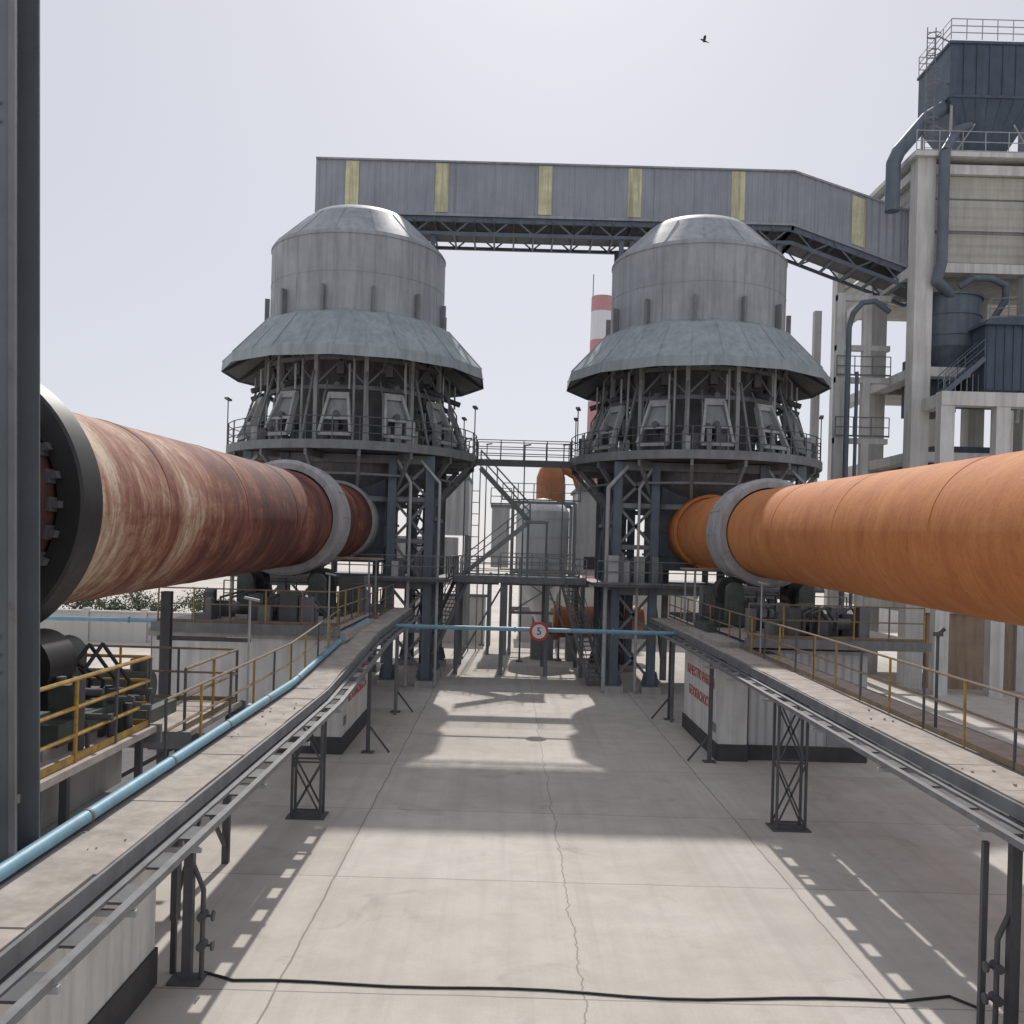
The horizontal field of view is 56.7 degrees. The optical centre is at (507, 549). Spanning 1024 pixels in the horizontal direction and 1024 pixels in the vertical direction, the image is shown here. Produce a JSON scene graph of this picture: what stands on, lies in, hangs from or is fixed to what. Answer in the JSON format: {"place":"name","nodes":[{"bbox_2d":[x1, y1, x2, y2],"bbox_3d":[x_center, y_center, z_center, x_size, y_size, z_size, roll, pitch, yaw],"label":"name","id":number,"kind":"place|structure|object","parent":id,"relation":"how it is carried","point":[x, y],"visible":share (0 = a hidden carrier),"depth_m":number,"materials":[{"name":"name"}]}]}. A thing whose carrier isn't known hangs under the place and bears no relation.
{"place":"outdoors","nodes":[
{"label":"outdoors","id":0,"kind":"place"},
{"bbox_2d":[40,607,202,641],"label":"wall","id":1,"kind":"structure","parent":0,"point":[109,631],"depth_m":62.00,"materials":[{"name":"white concrete"}]},
{"bbox_2d":[40,0,1023,555],"label":"sky","id":2,"kind":"structure","parent":0,"point":[180,140],"materials":[{"name":"white"}]},
{"bbox_2d":[491,479,583,504],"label":"railing rails","id":3,"kind":"object","parent":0,"point":[510,496],"visible":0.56,"depth_m":63.88,"materials":[{"name":"grey metal"}]},
{"bbox_2d":[58,552,1023,1023],"bbox_3d":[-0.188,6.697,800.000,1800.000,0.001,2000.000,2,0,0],"label":"ground","id":4,"kind":"structure","parent":0,"point":[528,824],"depth_m":19.69,"materials":[{"name":"concrete"}]},
{"bbox_2d":[8,0,15,873],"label":"edge angle","id":5,"kind":"object","parent":4,"relation":"on","point":[11,427],"visible":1,"depth_m":10.26,"materials":[{"name":"grey metal"}]},
{"bbox_2d":[0,0,39,871],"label":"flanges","id":6,"kind":"object","parent":4,"relation":"on","point":[28,416],"visible":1,"depth_m":10.87,"materials":[{"name":"paint"}]},
{"bbox_2d":[0,731,157,1023],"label":"kiln pier","id":7,"kind":"structure","parent":4,"relation":"on","point":[110,977],"depth_m":12.85,"materials":[{"name":"white concrete"}]},
{"bbox_2d":[62,599,104,608],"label":"tree","id":8,"kind":"object","parent":4,"relation":"on","point":[84,604],"visible":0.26,"depth_m":65.80,"materials":[{"name":"green plant"}]},
{"bbox_2d":[17,642,161,825],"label":"kiln service platform","id":9,"kind":"structure","parent":4,"relation":"on","point":[62,697],"depth_m":13.40,"materials":[{"name":"yellow metal"}]},
{"bbox_2d":[87,596,133,610],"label":"tree","id":10,"kind":"object","parent":4,"relation":"on","point":[103,606],"visible":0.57,"depth_m":65.30,"materials":[{"name":"green plant"}]},
{"bbox_2d":[108,589,160,610],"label":"tree","id":11,"kind":"object","parent":4,"relation":"on","point":[138,604],"visible":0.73,"depth_m":65.41,"materials":[{"name":"green plant"}]},
{"bbox_2d":[85,644,245,919],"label":"kiln service platform","id":12,"kind":"structure","parent":4,"relation":"on","point":[183,707],"depth_m":18.12,"materials":[{"name":"grey metal"}]},
{"bbox_2d":[143,597,189,611],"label":"tree","id":13,"kind":"object","parent":4,"relation":"on","point":[153,608],"visible":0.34,"depth_m":65.35,"materials":[{"name":"green plant"}]},
{"bbox_2d":[173,584,225,612],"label":"tree","id":14,"kind":"object","parent":4,"relation":"on","point":[198,607],"visible":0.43,"depth_m":65.22,"materials":[{"name":"green plant"}]},
{"bbox_2d":[156,591,250,763],"bbox_3d":[-7.208,3.750,22.400,2.200,5.500,0.220,2,0,0],"label":"post","id":15,"kind":"object","parent":4,"relation":"on","point":[165,637],"visible":0.52,"depth_m":22.29,"materials":[{"name":"metal"}]},
{"bbox_2d":[0,584,420,1023],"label":"cable tray walkway","id":16,"kind":"structure","parent":4,"relation":"on","point":[65,883],"depth_m":13.40,"materials":[{"name":"grey metal"}]},
{"bbox_2d":[244,596,259,705],"bbox_3d":[-5.523,2.174,20.400,0.329,2.345,0.200,2,0,0],"label":"lamp post","id":17,"kind":"object","parent":16,"relation":"attached to","point":[248,651],"visible":0.83,"depth_m":20.38,"materials":[{"name":"metal"}]},
{"bbox_2d":[324,572,335,647],"bbox_3d":[-5.515,1.874,29.500,0.329,2.345,0.200,2,0,0],"label":"lamp post","id":18,"kind":"object","parent":16,"relation":"attached to","point":[329,574],"visible":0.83,"depth_m":29.48,"materials":[{"name":"metal"}]},
{"bbox_2d":[147,618,374,754],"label":"kiln pier","id":19,"kind":"structure","parent":4,"relation":"on","point":[346,727],"depth_m":30.40,"materials":[{"name":"white concrete"}]},
{"bbox_2d":[40,384,380,747],"bbox_3d":[-8.193,-0.380,25.600,4.600,5.901,43.200,2,0,0],"label":"rotary kiln","id":20,"kind":"object","parent":19,"relation":"on","point":[124,509],"visible":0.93,"depth_m":18.38,"materials":[{"name":"brown metal"}]},
{"bbox_2d":[150,557,392,635],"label":"kiln service platform","id":21,"kind":"structure","parent":19,"relation":"on","point":[290,612],"depth_m":30.92,"materials":[{"name":"grey metal"}]},
{"bbox_2d":[221,204,483,687],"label":"preheater tower","id":22,"kind":"structure","parent":4,"relation":"on","point":[349,351],"depth_m":45.80,"materials":[{"name":"grey metal"}]},
{"bbox_2d":[477,439,570,467],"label":"access bridge","id":23,"kind":"structure","parent":22,"relation":"attached to","point":[523,463],"depth_m":49.38,"materials":[{"name":"metal"}]},
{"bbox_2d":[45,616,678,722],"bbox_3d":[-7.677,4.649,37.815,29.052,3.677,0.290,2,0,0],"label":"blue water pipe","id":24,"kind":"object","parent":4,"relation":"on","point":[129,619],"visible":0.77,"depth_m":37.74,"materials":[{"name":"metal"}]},
{"bbox_2d":[529,622,548,640],"bbox_3d":[1.260,3.236,37.654,0.760,0.760,0.103,2,0,0],"label":"speed limit sign","id":25,"kind":"object","parent":24,"relation":"attached to","point":[538,631],"visible":1,"depth_m":37.61,"materials":[{"name":"white metal"}]},
{"bbox_2d":[419,472,480,651],"bbox_3d":[-3.798,0.594,64.000,3.840,12.000,4.200,2,0,0],"label":"frame","id":26,"kind":"object","parent":4,"relation":"on","point":[466,596],"visible":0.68,"depth_m":62.08,"materials":[{"name":"grey metal"}]},
{"bbox_2d":[397,479,471,584],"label":"cladding","id":27,"kind":"structure","parent":26,"relation":"attached to","point":[454,512],"depth_m":62.00,"materials":[{"name":"grey metal"}]},
{"bbox_2d":[461,438,471,658],"bbox_3d":[-2.613,-0.118,58.000,0.569,13.490,0.400,2,0,0],"label":"street lamp","id":28,"kind":"object","parent":4,"relation":"on","point":[464,524],"visible":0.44,"depth_m":57.97,"materials":[{"name":"grey metal"}]},
{"bbox_2d":[479,443,491,645],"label":"street lamp","id":29,"kind":"object","parent":4,"relation":"on","point":[481,644],"visible":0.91,"depth_m":65.96,"materials":[{"name":"grey metal"}]},
{"bbox_2d":[449,612,534,624],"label":"openings","id":30,"kind":"object","parent":4,"relation":"on","point":[452,621],"depth_m":67.46,"materials":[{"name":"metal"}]},
{"bbox_2d":[419,449,601,685],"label":"stair platform","id":31,"kind":"structure","parent":4,"relation":"on","point":[461,581],"depth_m":50.59,"materials":[{"name":"grey metal"}]},
{"bbox_2d":[516,444,530,661],"bbox_3d":[0.980,0.183,57.000,0.569,13.090,0.400,2,0,0],"label":"street lamp","id":32,"kind":"object","parent":4,"relation":"on","point":[518,660],"visible":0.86,"depth_m":56.96,"materials":[{"name":"grey metal"}]},
{"bbox_2d":[500,482,580,653],"bbox_3d":[2.069,1.245,62.980,5.077,11.026,4.239,2,0,0],"label":"process vessel","id":33,"kind":"object","parent":4,"relation":"on","point":[549,510],"visible":0.7,"depth_m":61.37,"materials":[{"name":"grey metal"}]},
{"bbox_2d":[414,585,693,644],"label":"walls","id":34,"kind":"structure","parent":4,"relation":"on","point":[526,620],"depth_m":70.00,"materials":[{"name":"white concrete"}]},
{"bbox_2d":[416,584,592,596],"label":"roof edges","id":35,"kind":"object","parent":34,"relation":"on","point":[472,593],"depth_m":68.16,"materials":[{"name":"grey metal"}]},
{"bbox_2d":[485,488,624,654],"bbox_3d":[3.212,1.391,63.750,8.900,10.800,6.700,2,0,0],"label":"frame","id":36,"kind":"object","parent":4,"relation":"on","point":[489,600],"visible":0.36,"depth_m":60.40,"materials":[{"name":"grey metal"}]},
{"bbox_2d":[490,478,593,503],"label":"railing posts","id":37,"kind":"object","parent":36,"relation":"on","point":[511,493],"visible":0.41,"depth_m":63.87,"materials":[{"name":"grey metal"}]},
{"bbox_2d":[490,491,595,575],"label":"cladding","id":38,"kind":"structure","parent":36,"relation":"attached to","point":[586,527],"depth_m":61.00,"materials":[{"name":"grey metal"}]},
{"bbox_2d":[583,557,594,569],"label":"dark openings","id":39,"kind":"object","parent":38,"relation":"attached to","point":[591,563],"visible":1,"depth_m":60.55,"materials":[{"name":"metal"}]},
{"bbox_2d":[536,468,583,647],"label":"orange cyclone","id":40,"kind":"object","parent":4,"relation":"on","point":[545,476],"visible":0.38,"depth_m":65.22,"materials":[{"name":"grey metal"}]},
{"bbox_2d":[555,445,566,660],"bbox_3d":[3.382,0.150,58.000,0.569,13.290,0.400,2,0,0],"label":"street lamp","id":41,"kind":"object","parent":4,"relation":"on","point":[557,659],"visible":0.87,"depth_m":57.96,"materials":[{"name":"grey metal"}]},
{"bbox_2d":[530,605,644,660],"bbox_3d":[4.927,5.115,58.960,7.005,3.449,2.213,2,0,-5],"label":"orange drum","id":42,"kind":"object","parent":4,"relation":"on","point":[535,645],"visible":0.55,"depth_m":58.40,"materials":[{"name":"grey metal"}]},
{"bbox_2d":[204,971,976,1008],"bbox_3d":[1.167,6.715,14.476,11.932,0.044,0.436,2,0,1],"label":"rubber hose","id":43,"kind":"object","parent":4,"relation":"on","point":[581,992],"visible":0.94,"depth_m":14.41,"materials":[{"name":"black rubber"}]},
{"bbox_2d":[582,274,611,577],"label":"chimney","id":44,"kind":"object","parent":4,"relation":"on","point":[600,310],"visible":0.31,"depth_m":99.00,"materials":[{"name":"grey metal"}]},
{"bbox_2d":[315,157,909,666],"bbox_3d":[5.727,-7.768,55.714,34.514,29.250,5.565,2,0,5],"label":"conveyor gallery","id":45,"kind":"object","parent":4,"relation":"on","point":[847,233],"visible":0.44,"depth_m":54.50,"materials":[{"name":"metal"}]},
{"bbox_2d":[567,214,830,694],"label":"preheater tower","id":46,"kind":"structure","parent":4,"relation":"on","point":[702,362],"depth_m":45.83,"materials":[{"name":"grey metal"}]},
{"bbox_2d":[667,451,1023,632],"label":"rotary kiln","id":47,"kind":"object","parent":46,"relation":"attached to","point":[947,536],"visible":0.99,"depth_m":21.34,"materials":[{"name":"orange metal"}]},
{"bbox_2d":[682,626,752,761],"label":"kiln pier","id":48,"kind":"structure","parent":4,"relation":"on","point":[729,725],"depth_m":31.26,"materials":[{"name":"white concrete"}]},
{"bbox_2d":[641,593,1023,1023],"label":"cable tray walkway","id":49,"kind":"structure","parent":4,"relation":"on","point":[993,783],"depth_m":16.70,"materials":[{"name":"grey metal"}]},
{"bbox_2d":[757,651,1023,773],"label":"side walkway","id":50,"kind":"structure","parent":4,"relation":"on","point":[1004,749],"depth_m":18.69,"materials":[{"name":"grey metal"}]},
{"bbox_2d":[758,581,768,656],"bbox_3d":[7.883,2.149,29.300,0.329,2.345,0.200,2,0,0],"label":"lamp post","id":51,"kind":"object","parent":50,"relation":"on","point":[761,583],"visible":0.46,"depth_m":29.28,"materials":[{"name":"metal"}]},
{"bbox_2d":[933,627,945,727],"bbox_3d":[7.863,2.364,17.300,0.232,1.913,0.180,2,0,0],"label":"lamp post","id":52,"kind":"object","parent":50,"relation":"on","point":[938,633],"visible":0.84,"depth_m":17.28,"materials":[{"name":"metal"}]},
{"bbox_2d":[808,150,1023,696],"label":"concrete frame","id":53,"kind":"object","parent":4,"relation":"on","point":[922,432],"visible":0.5,"depth_m":50.08,"materials":[{"name":"grey concrete"}]},
{"bbox_2d":[834,298,1009,437],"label":"railing posts","id":54,"kind":"object","parent":53,"relation":"on","point":[890,376],"visible":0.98,"depth_m":52.88,"materials":[{"name":"grey metal"}]},
{"bbox_2d":[839,100,1008,607],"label":"process ducts","id":55,"kind":"object","parent":53,"relation":"on","point":[905,143],"visible":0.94,"depth_m":50.48,"materials":[{"name":"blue metal"}]},
{"bbox_2d":[835,297,1023,437],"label":"railing rails","id":56,"kind":"object","parent":53,"relation":"on","point":[889,375],"visible":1,"depth_m":52.88,"materials":[{"name":"grey metal"}]},
{"bbox_2d":[844,176,1023,310],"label":"cream cladding","id":57,"kind":"structure","parent":53,"relation":"attached to","point":[985,216],"depth_m":50.30,"materials":[{"name":"beige metal"}]},
{"bbox_2d":[934,198,1023,235],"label":"window strip","id":58,"kind":"object","parent":57,"relation":"attached to","point":[985,233],"depth_m":50.34,"materials":[{"name":"grey metal"}]},
{"bbox_2d":[924,27,948,148],"bbox_3d":[23.077,-24.413,50.529,1.840,6.900,0.748,2,0,-22],"label":"cage ladder","id":59,"kind":"object","parent":53,"relation":"on","point":[933,89],"visible":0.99,"depth_m":50.58,"materials":[{"name":"grey metal"}]},
{"bbox_2d":[859,277,1016,405],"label":"floor slab","id":60,"kind":"structure","parent":53,"relation":"on","point":[988,290],"depth_m":55.01,"materials":[{"name":"concrete"}]},
{"bbox_2d":[931,290,983,366],"bbox_3d":[23.935,-11.634,51.800,3.700,4.800,3.700,2,0,0],"label":"tank","id":61,"kind":"object","parent":53,"relation":"on","point":[957,318],"visible":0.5,"depth_m":50.23,"materials":[{"name":"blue metal"}]},
{"bbox_2d":[899,316,1023,468],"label":"clad rooms","id":62,"kind":"object","parent":53,"relation":"attached to","point":[1000,368],"visible":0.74,"depth_m":48.60,"materials":[{"name":"blue metal"}]},
{"bbox_2d":[937,339,985,391],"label":"stair rail posts","id":63,"kind":"object","parent":62,"relation":"attached to","point":[965,365],"visible":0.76,"depth_m":48.60,"materials":[{"name":"grey metal"}]},
{"bbox_2d":[938,356,985,391],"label":"stair stringers","id":64,"kind":"object","parent":62,"relation":"attached to","point":[967,373],"visible":0.71,"depth_m":48.57,"materials":[{"name":"grey metal"}]},
{"bbox_2d":[942,360,978,389],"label":"stair treads","id":65,"kind":"object","parent":64,"relation":"attached to","point":[961,373],"visible":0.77,"depth_m":49.12,"materials":[{"name":"grey metal"}]},
{"bbox_2d":[916,18,1013,152],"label":"railing posts","id":66,"kind":"object","parent":53,"relation":"on","point":[934,57],"visible":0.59,"depth_m":50.98,"materials":[{"name":"grey metal"}]},
{"bbox_2d":[917,18,1023,152],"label":"railing rails","id":67,"kind":"object","parent":53,"relation":"on","point":[933,57],"visible":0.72,"depth_m":50.98,"materials":[{"name":"grey metal"}]},
{"bbox_2d":[920,104,1023,422],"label":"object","id":68,"kind":"object","parent":53,"relation":"on","point":[1016,415],"visible":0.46,"depth_m":51.14,"materials":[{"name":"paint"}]},
{"bbox_2d":[917,40,1023,151],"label":"roof hopper","id":69,"kind":"object","parent":68,"relation":"on","point":[983,90],"visible":0.75,"depth_m":51.07,"materials":[{"name":"blue metal"}]},
{"bbox_2d":[922,613,1014,690],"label":"brown walls","id":70,"kind":"structure","parent":4,"relation":"on","point":[966,648],"depth_m":50.20,"materials":[{"name":"concrete"}]},
{"bbox_2d":[695,602,897,630],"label":"wall","id":71,"kind":"structure","parent":0,"point":[883,615],"depth_m":90.00,"materials":[{"name":"white paint"}]},
{"bbox_2d":[670,568,931,651],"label":"kiln service platform","id":72,"kind":"structure","parent":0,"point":[837,623],"depth_m":30.93,"materials":[{"name":"grey metal"}]},
{"bbox_2d":[747,648,875,762],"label":"pier","id":73,"kind":"structure","parent":0,"point":[824,747],"depth_m":31.30,"materials":[{"name":"metal"}]},
{"bbox_2d":[826,716,853,747],"bbox_3d":[11.000,5.510,31.275,0.900,2.000,0.050,2,0,0],"label":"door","id":74,"kind":"structure","parent":73,"relation":"in","point":[830,741],"depth_m":31.25,"materials":[{"name":"grey metal"}]},
{"bbox_2d":[938,339,984,383],"bbox_3d":[23.481,-9.721,49.000,2.029,2.282,0.850,2,0,0],"label":"stair railing","id":75,"kind":"object","parent":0,"point":[960,360],"visible":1,"depth_m":48.60,"materials":[{"name":"grey metal"}]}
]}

